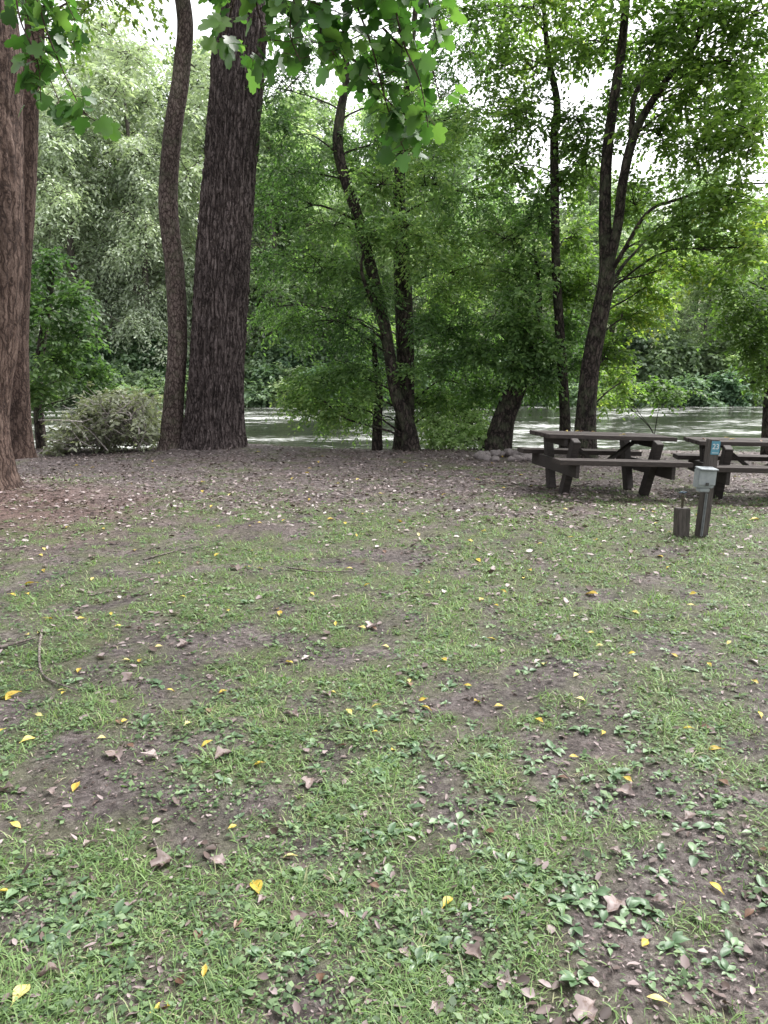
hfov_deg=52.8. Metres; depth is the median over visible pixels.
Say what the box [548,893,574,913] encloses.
plantain weed
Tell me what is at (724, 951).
plantain weed
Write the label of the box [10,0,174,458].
riverbank tree
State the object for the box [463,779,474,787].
plantain weed
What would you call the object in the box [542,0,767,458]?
forked tree
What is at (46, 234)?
willow tree
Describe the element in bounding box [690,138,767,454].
bright leaved tree
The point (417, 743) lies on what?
plantain weed
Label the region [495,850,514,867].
plantain weed
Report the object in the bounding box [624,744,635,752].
plantain weed
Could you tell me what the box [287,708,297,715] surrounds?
fallen leaf
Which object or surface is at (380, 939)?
creeping weeds
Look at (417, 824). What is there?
plantain weed
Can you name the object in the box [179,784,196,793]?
plantain weed
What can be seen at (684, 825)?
plantain weed
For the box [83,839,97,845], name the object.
fallen leaf
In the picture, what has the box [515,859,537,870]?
plantain weed
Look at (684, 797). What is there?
plantain weed
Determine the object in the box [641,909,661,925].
plantain weed
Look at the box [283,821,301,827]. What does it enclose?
plantain weed
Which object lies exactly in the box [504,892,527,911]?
plantain weed
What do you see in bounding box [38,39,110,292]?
broadleaf tree
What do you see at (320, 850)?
plantain weed
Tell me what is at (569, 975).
plantain weed
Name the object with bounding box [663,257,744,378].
broadleaf tree
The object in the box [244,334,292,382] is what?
bank shrub
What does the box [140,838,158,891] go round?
stick
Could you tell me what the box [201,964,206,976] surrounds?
fallen leaf
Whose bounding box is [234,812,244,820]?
plantain weed
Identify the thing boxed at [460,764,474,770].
plantain weed
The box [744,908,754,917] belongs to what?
fallen leaf
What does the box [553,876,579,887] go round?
plantain weed
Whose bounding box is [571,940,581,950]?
plantain weed
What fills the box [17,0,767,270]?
sky
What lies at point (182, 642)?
fallen leaf
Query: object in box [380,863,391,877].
plantain weed
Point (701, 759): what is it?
plantain weed
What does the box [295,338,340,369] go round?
bank shrub
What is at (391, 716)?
plantain weed
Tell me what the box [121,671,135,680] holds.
fallen leaf
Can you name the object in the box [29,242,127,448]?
leafy bank tree
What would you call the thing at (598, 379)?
bank shrub
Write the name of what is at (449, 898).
fallen leaf
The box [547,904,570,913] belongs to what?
plantain weed
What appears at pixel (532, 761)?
plantain weed
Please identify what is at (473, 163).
broadleaf tree
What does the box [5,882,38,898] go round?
plantain weed
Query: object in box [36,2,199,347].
willow tree
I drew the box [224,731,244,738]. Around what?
plantain weed
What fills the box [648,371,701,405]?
bank shrub
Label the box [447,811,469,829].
plantain weed
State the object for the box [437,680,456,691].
plantain weed
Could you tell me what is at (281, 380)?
bank shrub
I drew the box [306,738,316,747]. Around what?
plantain weed
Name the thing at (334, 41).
lobed leaf tree
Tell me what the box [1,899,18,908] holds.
plantain weed
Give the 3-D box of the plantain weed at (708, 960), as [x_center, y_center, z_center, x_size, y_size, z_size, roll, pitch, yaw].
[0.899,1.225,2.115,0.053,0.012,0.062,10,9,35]
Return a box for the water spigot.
[673,491,690,536]
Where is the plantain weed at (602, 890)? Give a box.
[580,884,611,902]
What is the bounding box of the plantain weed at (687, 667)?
[682,666,698,671]
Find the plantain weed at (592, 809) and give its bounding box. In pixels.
[587,807,600,817]
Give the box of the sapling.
[336,316,404,450]
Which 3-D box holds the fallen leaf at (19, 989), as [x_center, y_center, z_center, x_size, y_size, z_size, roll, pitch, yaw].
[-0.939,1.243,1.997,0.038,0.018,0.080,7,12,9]
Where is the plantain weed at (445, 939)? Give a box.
[426,936,452,963]
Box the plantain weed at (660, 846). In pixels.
[653,842,668,859]
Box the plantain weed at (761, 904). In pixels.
[759,898,767,906]
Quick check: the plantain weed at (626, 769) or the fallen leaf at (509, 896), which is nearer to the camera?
the fallen leaf at (509, 896)
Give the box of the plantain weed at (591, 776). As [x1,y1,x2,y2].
[580,774,595,781]
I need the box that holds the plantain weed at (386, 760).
[380,755,390,764]
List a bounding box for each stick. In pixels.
[0,637,35,648]
[38,628,78,690]
[88,591,129,595]
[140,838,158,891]
[143,544,203,559]
[283,712,327,714]
[286,567,352,571]
[471,479,524,484]
[559,769,586,805]
[614,615,668,620]
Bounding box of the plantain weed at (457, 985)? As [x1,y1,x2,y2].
[445,980,461,1000]
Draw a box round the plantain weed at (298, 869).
[291,866,310,882]
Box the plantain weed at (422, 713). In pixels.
[415,709,428,716]
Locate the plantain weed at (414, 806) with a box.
[402,803,423,809]
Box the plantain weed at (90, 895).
[76,889,97,898]
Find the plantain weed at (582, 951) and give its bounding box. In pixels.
[567,942,586,956]
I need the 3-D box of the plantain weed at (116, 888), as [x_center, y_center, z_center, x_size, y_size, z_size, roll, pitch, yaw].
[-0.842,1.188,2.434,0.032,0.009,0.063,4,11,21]
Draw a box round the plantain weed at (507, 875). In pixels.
[502,873,514,884]
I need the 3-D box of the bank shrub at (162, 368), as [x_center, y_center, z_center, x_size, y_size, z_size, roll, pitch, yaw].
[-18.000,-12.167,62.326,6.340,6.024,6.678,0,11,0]
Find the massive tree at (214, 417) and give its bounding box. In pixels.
[179,0,267,449]
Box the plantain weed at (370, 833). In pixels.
[362,828,384,839]
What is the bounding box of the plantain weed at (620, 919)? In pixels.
[614,916,635,936]
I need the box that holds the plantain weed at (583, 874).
[578,871,589,880]
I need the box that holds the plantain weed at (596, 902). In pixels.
[591,896,599,907]
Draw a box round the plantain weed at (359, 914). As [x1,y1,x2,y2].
[355,911,371,924]
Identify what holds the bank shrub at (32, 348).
on the ground at (108, 808)
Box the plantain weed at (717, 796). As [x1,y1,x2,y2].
[711,794,732,801]
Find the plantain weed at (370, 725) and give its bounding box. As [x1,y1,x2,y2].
[362,722,384,728]
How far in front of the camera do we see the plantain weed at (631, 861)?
2.54 m
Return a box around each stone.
[474,452,484,458]
[483,454,490,460]
[490,449,500,455]
[491,456,499,461]
[504,448,514,456]
[507,456,515,461]
[513,455,522,461]
[523,453,531,460]
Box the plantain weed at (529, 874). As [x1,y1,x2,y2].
[518,872,544,894]
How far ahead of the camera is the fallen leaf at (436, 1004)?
1.97 m
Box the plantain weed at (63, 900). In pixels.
[57,894,85,917]
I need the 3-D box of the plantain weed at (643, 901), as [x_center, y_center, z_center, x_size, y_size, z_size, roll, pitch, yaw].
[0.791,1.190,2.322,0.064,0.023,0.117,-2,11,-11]
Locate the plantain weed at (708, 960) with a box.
[700,956,719,962]
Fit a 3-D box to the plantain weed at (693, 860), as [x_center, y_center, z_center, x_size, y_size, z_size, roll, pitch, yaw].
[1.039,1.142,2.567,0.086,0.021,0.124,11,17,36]
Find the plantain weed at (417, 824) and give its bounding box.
[401,822,424,836]
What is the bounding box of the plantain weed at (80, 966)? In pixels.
[67,961,86,975]
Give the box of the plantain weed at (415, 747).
[397,741,421,751]
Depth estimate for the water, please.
37.39 m
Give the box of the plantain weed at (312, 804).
[310,798,321,808]
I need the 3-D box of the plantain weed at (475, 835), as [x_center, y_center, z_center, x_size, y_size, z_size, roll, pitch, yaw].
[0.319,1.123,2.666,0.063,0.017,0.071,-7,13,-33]
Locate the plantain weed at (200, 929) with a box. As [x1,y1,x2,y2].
[195,928,218,939]
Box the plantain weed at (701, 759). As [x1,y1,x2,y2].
[696,756,709,769]
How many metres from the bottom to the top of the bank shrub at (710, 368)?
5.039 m
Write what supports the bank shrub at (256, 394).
on the ground at (108, 808)
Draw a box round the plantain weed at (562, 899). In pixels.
[548,898,568,905]
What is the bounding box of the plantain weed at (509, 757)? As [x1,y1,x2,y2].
[498,753,511,758]
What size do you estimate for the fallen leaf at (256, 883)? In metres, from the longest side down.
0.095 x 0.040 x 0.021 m
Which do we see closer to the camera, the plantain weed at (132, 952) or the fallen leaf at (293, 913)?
the plantain weed at (132, 952)
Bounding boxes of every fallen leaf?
[0,781,14,790]
[3,690,21,698]
[10,821,20,827]
[10,984,29,1006]
[19,735,34,742]
[37,962,63,975]
[46,786,55,793]
[71,781,79,791]
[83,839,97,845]
[103,741,125,761]
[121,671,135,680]
[141,749,157,758]
[149,1001,169,1012]
[150,849,175,866]
[175,974,183,983]
[176,639,190,646]
[193,930,202,938]
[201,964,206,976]
[209,853,226,865]
[214,745,231,759]
[230,564,241,570]
[234,917,243,927]
[250,879,262,893]
[258,894,265,902]
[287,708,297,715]
[290,910,307,926]
[301,776,316,787]
[316,973,324,984]
[365,621,376,627]
[369,882,379,887]
[398,946,410,955]
[430,1000,443,1017]
[442,896,452,907]
[463,940,484,962]
[496,969,511,984]
[502,895,514,899]
[534,858,543,864]
[555,634,564,640]
[573,993,597,1020]
[603,894,625,911]
[608,846,622,853]
[613,783,634,795]
[641,938,648,946]
[647,994,670,1004]
[648,893,669,905]
[684,810,695,819]
[707,745,723,749]
[710,882,724,894]
[719,779,728,785]
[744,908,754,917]
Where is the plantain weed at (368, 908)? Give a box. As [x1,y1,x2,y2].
[357,907,372,912]
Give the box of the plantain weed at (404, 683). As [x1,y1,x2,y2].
[395,680,413,687]
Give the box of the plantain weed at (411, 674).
[409,672,424,679]
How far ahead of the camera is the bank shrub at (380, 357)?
60.17 m
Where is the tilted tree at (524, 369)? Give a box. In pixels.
[441,169,608,451]
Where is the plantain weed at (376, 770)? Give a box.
[370,767,390,781]
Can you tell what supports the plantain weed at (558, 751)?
on the ground at (108, 808)
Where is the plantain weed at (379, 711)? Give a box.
[377,709,386,717]
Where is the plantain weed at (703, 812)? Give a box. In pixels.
[694,810,720,816]
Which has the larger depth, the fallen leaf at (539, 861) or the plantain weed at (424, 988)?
the fallen leaf at (539, 861)
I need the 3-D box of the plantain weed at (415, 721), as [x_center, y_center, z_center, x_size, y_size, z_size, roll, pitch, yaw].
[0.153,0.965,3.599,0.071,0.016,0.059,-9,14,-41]
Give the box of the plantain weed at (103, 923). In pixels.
[92,910,109,930]
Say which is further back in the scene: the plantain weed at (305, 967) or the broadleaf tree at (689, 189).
the broadleaf tree at (689, 189)
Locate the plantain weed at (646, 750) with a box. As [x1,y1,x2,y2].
[643,748,660,752]
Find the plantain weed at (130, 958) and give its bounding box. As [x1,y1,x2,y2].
[123,956,143,964]
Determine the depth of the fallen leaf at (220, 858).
2.57 m
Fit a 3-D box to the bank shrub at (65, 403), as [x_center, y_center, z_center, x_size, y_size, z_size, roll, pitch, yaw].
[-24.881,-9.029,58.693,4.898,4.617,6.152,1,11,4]
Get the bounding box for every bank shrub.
[29,328,69,380]
[31,368,80,406]
[36,338,76,374]
[61,378,110,406]
[71,380,119,406]
[78,336,122,379]
[103,329,167,383]
[105,364,164,406]
[121,322,188,380]
[161,368,188,405]
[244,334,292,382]
[244,358,288,406]
[261,329,313,369]
[267,361,307,406]
[281,360,341,405]
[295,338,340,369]
[336,333,371,362]
[336,354,382,404]
[367,337,396,374]
[382,340,444,381]
[383,379,390,406]
[414,360,439,400]
[444,348,482,383]
[474,328,545,395]
[521,382,557,405]
[542,358,577,381]
[547,378,605,406]
[572,364,612,388]
[603,323,678,388]
[617,393,652,406]
[636,351,691,385]
[640,328,727,382]
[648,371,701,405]
[680,372,728,406]
[688,332,751,384]
[702,365,759,406]
[716,335,765,388]
[748,385,763,405]
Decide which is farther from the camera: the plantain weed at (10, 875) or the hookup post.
the hookup post
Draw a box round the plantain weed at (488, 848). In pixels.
[472,846,495,854]
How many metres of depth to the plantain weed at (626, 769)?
3.13 m
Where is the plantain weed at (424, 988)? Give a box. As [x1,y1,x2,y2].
[408,975,427,993]
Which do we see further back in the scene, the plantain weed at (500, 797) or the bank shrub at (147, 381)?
the bank shrub at (147, 381)
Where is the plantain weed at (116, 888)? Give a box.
[109,884,122,897]
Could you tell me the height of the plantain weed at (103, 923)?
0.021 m
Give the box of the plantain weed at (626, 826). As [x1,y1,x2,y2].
[623,820,641,828]
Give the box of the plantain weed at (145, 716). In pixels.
[138,714,148,725]
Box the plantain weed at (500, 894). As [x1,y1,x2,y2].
[489,891,510,903]
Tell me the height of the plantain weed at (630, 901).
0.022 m
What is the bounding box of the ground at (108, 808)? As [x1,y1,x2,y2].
[0,272,767,1023]
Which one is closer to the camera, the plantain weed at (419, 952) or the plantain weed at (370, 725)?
the plantain weed at (419, 952)
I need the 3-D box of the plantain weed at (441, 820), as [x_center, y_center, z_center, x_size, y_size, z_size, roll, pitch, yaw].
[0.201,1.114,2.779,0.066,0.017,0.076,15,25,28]
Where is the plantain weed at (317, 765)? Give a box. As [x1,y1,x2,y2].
[308,764,321,767]
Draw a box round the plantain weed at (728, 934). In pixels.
[723,929,744,947]
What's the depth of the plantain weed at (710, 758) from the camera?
3.21 m
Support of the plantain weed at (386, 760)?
on the ground at (108, 808)
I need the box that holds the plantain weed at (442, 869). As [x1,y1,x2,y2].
[438,863,461,871]
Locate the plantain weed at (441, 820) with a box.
[428,815,450,824]
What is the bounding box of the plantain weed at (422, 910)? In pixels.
[411,908,432,922]
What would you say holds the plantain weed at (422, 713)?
on the ground at (108, 808)
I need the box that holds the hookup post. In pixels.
[693,439,720,536]
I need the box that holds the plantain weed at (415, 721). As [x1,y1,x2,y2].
[412,716,424,723]
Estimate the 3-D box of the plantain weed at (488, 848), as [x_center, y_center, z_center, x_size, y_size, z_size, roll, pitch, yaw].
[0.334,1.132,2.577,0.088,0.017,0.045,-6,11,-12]
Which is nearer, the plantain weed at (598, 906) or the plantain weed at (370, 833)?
the plantain weed at (598, 906)
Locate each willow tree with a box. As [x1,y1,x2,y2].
[29,69,121,370]
[30,79,141,374]
[33,55,200,371]
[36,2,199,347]
[73,129,198,371]
[128,46,288,359]
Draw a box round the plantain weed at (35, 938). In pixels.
[15,925,40,943]
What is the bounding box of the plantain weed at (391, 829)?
[373,822,402,845]
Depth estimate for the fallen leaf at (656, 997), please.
1.97 m
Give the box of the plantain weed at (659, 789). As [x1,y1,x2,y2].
[656,787,664,794]
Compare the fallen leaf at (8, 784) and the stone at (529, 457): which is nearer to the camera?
the fallen leaf at (8, 784)
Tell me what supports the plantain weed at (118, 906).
on the ground at (108, 808)
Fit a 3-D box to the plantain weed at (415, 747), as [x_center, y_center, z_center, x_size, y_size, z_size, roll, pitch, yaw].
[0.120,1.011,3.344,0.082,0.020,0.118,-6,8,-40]
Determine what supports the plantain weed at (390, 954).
on the ground at (108, 808)
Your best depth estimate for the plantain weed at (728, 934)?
2.19 m
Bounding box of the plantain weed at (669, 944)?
[656,941,673,954]
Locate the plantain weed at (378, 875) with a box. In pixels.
[374,868,386,881]
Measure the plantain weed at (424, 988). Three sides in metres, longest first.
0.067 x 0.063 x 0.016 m
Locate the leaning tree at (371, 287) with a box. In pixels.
[240,0,450,451]
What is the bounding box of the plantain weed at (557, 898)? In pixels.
[550,895,569,903]
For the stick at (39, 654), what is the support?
on the ground at (108, 808)
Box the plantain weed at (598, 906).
[585,904,606,910]
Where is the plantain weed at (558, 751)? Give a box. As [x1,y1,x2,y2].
[544,739,565,755]
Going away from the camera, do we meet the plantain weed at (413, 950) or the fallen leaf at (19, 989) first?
the fallen leaf at (19, 989)
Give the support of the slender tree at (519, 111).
on the ground at (108, 808)
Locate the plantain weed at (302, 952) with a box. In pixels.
[281,947,316,966]
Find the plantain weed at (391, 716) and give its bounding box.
[379,714,400,721]
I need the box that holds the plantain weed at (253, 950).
[246,946,269,961]
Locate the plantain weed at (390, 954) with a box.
[387,947,398,958]
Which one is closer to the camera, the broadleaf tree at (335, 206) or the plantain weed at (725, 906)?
the plantain weed at (725, 906)
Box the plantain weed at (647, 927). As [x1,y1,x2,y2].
[637,920,651,938]
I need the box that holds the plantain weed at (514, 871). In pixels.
[505,864,527,878]
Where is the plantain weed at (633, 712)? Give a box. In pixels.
[623,710,640,720]
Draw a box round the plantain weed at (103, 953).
[99,951,117,962]
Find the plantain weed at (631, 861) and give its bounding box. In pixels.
[621,851,637,865]
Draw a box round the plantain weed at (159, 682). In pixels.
[151,678,164,689]
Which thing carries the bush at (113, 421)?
on the ground at (108, 808)
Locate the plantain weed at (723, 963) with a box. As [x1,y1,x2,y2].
[716,958,736,980]
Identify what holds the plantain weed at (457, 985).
on the ground at (108, 808)
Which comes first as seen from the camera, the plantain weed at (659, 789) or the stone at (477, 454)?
the plantain weed at (659, 789)
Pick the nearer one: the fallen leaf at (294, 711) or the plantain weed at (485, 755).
the plantain weed at (485, 755)
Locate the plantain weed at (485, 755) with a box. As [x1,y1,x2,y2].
[468,752,491,759]
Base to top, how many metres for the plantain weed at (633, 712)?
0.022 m
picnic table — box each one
[517,430,692,495]
[673,437,767,498]
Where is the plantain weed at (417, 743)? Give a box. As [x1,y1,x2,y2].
[409,741,420,753]
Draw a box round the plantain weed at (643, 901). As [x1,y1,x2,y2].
[633,897,664,917]
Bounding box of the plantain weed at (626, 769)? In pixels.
[615,767,630,770]
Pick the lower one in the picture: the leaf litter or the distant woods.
the leaf litter
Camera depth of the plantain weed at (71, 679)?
4.03 m
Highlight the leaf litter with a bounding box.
[0,443,767,1023]
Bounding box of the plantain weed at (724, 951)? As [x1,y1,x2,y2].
[720,937,743,956]
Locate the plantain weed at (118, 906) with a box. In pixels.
[97,898,132,925]
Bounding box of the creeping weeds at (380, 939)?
[0,471,767,1023]
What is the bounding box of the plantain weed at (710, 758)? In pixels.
[700,755,719,762]
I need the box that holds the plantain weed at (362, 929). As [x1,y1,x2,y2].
[358,925,372,936]
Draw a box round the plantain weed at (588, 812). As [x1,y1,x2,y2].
[583,809,596,822]
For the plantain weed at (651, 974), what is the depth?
2.05 m
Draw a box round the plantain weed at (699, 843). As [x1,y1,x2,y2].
[694,839,706,846]
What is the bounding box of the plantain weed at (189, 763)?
[174,758,199,765]
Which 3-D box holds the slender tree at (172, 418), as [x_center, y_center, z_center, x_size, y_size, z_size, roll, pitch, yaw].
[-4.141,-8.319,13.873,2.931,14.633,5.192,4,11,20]
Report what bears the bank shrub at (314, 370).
on the ground at (108, 808)
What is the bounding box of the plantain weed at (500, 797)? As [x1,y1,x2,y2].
[494,794,516,804]
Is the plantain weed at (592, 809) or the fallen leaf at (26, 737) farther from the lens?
the fallen leaf at (26, 737)
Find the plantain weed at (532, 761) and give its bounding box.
[521,755,543,765]
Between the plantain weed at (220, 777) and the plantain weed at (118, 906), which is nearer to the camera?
the plantain weed at (118, 906)
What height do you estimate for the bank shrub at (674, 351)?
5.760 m
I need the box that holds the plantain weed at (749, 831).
[742,828,761,835]
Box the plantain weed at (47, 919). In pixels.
[43,917,67,925]
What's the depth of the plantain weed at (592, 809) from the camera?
2.83 m
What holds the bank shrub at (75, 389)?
on the ground at (108, 808)
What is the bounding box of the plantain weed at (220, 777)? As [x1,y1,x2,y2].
[214,773,232,784]
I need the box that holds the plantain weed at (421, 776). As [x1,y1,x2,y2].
[413,774,426,785]
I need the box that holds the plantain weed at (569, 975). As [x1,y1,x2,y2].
[557,969,589,986]
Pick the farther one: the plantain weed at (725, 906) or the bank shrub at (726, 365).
the bank shrub at (726, 365)
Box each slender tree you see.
[157,0,193,450]
[439,0,618,447]
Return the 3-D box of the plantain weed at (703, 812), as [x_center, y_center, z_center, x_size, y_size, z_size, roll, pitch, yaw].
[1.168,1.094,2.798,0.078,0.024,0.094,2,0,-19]
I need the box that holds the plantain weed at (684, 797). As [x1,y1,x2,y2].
[675,795,698,805]
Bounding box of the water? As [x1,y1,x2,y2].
[31,405,762,451]
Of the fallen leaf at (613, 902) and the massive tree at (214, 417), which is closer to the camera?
the fallen leaf at (613, 902)
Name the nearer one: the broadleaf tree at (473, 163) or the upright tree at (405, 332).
the upright tree at (405, 332)
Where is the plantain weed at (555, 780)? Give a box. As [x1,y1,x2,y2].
[551,774,561,782]
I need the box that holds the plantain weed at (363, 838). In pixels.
[348,836,372,848]
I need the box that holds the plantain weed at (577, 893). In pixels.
[565,882,594,911]
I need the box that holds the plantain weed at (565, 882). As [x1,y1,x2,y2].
[555,869,570,886]
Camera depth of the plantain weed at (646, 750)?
3.27 m
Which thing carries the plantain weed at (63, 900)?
on the ground at (108, 808)
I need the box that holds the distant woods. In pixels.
[37,190,767,323]
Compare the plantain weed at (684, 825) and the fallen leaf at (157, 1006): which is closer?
the fallen leaf at (157, 1006)
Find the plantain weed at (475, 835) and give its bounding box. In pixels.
[464,828,480,845]
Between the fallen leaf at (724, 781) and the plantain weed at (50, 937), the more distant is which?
the fallen leaf at (724, 781)
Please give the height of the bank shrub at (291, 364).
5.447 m
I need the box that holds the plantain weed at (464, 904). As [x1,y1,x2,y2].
[449,902,467,914]
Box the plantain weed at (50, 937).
[42,920,73,954]
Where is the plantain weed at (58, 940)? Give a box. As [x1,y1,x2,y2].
[36,924,81,944]
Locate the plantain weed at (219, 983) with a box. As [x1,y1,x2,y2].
[215,980,229,991]
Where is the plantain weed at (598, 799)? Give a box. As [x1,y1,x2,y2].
[593,796,608,809]
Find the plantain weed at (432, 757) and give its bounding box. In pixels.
[427,754,445,765]
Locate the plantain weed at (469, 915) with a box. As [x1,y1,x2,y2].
[462,904,482,921]
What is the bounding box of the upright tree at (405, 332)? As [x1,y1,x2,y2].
[337,0,554,449]
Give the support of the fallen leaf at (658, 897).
on the ground at (108, 808)
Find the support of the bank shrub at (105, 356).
on the ground at (108, 808)
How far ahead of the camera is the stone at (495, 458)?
13.83 m
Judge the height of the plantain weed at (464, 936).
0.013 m
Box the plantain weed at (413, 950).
[409,945,437,964]
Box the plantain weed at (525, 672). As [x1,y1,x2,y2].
[521,665,535,674]
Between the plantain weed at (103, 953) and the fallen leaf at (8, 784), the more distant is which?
the fallen leaf at (8, 784)
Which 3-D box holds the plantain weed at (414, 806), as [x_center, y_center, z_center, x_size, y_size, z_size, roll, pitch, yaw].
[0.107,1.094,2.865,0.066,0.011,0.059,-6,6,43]
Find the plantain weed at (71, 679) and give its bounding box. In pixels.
[63,677,83,683]
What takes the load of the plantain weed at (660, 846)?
on the ground at (108, 808)
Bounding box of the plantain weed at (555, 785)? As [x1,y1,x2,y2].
[549,782,561,794]
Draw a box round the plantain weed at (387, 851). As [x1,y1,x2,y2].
[383,848,394,856]
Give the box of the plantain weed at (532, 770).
[523,765,539,774]
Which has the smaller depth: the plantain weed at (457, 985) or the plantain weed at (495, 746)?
the plantain weed at (457, 985)
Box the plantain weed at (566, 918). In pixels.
[558,914,582,935]
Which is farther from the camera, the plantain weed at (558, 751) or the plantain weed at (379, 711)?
the plantain weed at (379, 711)
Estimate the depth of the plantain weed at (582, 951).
2.17 m
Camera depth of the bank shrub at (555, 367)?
60.35 m
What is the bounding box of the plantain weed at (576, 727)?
[568,725,588,732]
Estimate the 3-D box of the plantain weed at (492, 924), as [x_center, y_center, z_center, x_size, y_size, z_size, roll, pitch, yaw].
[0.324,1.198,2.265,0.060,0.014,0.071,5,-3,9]
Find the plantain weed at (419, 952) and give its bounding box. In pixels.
[400,945,426,971]
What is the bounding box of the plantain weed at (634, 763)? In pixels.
[629,761,642,767]
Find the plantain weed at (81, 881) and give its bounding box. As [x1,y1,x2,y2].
[73,876,88,890]
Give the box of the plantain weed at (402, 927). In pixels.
[398,926,409,937]
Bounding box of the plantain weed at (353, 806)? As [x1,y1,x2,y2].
[349,803,365,816]
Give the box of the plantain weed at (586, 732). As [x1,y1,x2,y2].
[583,725,596,735]
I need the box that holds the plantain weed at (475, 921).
[467,918,482,924]
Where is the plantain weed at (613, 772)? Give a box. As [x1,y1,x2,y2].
[607,768,622,782]
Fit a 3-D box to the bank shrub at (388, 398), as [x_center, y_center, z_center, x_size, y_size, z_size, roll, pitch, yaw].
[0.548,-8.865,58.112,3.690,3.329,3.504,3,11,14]
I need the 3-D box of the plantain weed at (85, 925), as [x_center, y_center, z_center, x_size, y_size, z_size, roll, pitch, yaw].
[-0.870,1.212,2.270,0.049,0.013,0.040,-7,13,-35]
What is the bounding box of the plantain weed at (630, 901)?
[620,896,644,916]
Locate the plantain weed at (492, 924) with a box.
[487,916,503,927]
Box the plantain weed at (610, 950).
[601,942,619,955]
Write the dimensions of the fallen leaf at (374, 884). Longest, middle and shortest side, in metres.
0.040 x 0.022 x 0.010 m
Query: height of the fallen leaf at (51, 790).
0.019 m
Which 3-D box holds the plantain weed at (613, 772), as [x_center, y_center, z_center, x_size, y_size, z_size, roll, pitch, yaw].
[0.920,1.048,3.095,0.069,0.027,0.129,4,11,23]
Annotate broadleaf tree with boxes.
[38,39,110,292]
[47,24,194,241]
[136,36,267,323]
[190,101,347,363]
[247,82,365,347]
[254,78,385,339]
[296,175,424,363]
[334,96,427,327]
[358,85,491,377]
[415,126,528,344]
[448,200,583,366]
[544,160,631,335]
[564,178,704,354]
[644,154,766,343]
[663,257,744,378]
[720,194,767,337]
[733,250,767,340]
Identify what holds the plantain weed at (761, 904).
on the ground at (108, 808)
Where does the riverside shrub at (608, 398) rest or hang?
on the ground at (108, 808)
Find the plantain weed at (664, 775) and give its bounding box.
[653,772,668,778]
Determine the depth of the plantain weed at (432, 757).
3.25 m
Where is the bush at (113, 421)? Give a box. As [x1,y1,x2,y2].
[38,381,163,456]
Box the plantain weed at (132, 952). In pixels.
[125,944,137,955]
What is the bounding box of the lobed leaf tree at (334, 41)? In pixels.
[0,0,468,490]
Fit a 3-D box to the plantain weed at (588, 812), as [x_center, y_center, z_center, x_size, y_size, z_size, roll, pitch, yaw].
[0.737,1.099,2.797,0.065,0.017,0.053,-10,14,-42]
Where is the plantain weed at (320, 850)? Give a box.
[312,846,328,855]
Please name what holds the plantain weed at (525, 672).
on the ground at (108, 808)
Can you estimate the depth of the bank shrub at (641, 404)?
57.52 m
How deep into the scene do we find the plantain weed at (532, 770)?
3.13 m
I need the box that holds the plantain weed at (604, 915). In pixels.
[592,910,622,929]
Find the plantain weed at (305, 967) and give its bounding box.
[299,960,309,975]
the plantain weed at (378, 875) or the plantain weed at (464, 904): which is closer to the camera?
the plantain weed at (464, 904)
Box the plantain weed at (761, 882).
[753,874,767,894]
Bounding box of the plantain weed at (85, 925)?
[80,920,93,927]
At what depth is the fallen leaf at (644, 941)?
2.17 m
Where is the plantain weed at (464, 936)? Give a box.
[453,927,471,944]
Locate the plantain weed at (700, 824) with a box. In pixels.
[692,821,726,832]
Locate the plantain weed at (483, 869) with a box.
[472,866,487,876]
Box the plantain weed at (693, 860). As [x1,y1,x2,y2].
[688,842,710,866]
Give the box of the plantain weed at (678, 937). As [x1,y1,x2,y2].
[657,931,690,954]
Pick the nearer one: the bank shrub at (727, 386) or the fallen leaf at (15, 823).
the fallen leaf at (15, 823)
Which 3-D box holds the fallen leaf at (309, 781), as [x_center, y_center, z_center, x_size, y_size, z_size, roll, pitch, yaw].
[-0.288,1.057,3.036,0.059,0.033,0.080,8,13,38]
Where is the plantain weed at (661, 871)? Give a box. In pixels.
[649,867,671,873]
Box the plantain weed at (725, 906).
[719,901,730,917]
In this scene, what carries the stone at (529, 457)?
on the ground at (108, 808)
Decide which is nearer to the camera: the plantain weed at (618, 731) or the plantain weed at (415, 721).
the plantain weed at (618, 731)
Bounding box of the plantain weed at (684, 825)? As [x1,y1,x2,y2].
[671,822,691,831]
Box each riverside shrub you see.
[415,401,494,450]
[597,375,709,433]
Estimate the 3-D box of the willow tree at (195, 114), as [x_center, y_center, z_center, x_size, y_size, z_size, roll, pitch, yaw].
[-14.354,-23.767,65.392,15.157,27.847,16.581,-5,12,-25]
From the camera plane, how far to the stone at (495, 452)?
14.58 m
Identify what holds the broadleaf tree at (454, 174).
on the ground at (108, 808)
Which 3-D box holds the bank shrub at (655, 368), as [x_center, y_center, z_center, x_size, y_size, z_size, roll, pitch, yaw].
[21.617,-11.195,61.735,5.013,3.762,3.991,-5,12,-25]
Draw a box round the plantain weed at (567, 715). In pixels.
[560,711,575,716]
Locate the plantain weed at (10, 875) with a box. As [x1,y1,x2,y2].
[4,869,33,883]
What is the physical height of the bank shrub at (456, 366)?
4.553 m
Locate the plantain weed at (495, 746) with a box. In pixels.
[488,744,501,748]
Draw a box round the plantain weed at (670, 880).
[656,873,678,884]
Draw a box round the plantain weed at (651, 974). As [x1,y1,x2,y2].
[641,971,656,987]
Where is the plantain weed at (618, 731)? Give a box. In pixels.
[614,728,628,732]
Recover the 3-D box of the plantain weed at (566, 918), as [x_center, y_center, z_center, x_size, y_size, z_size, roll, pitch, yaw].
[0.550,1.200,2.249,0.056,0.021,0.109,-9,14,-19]
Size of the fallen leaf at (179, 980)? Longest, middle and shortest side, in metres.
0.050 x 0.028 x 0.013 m
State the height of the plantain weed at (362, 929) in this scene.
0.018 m
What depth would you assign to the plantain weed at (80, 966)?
2.11 m

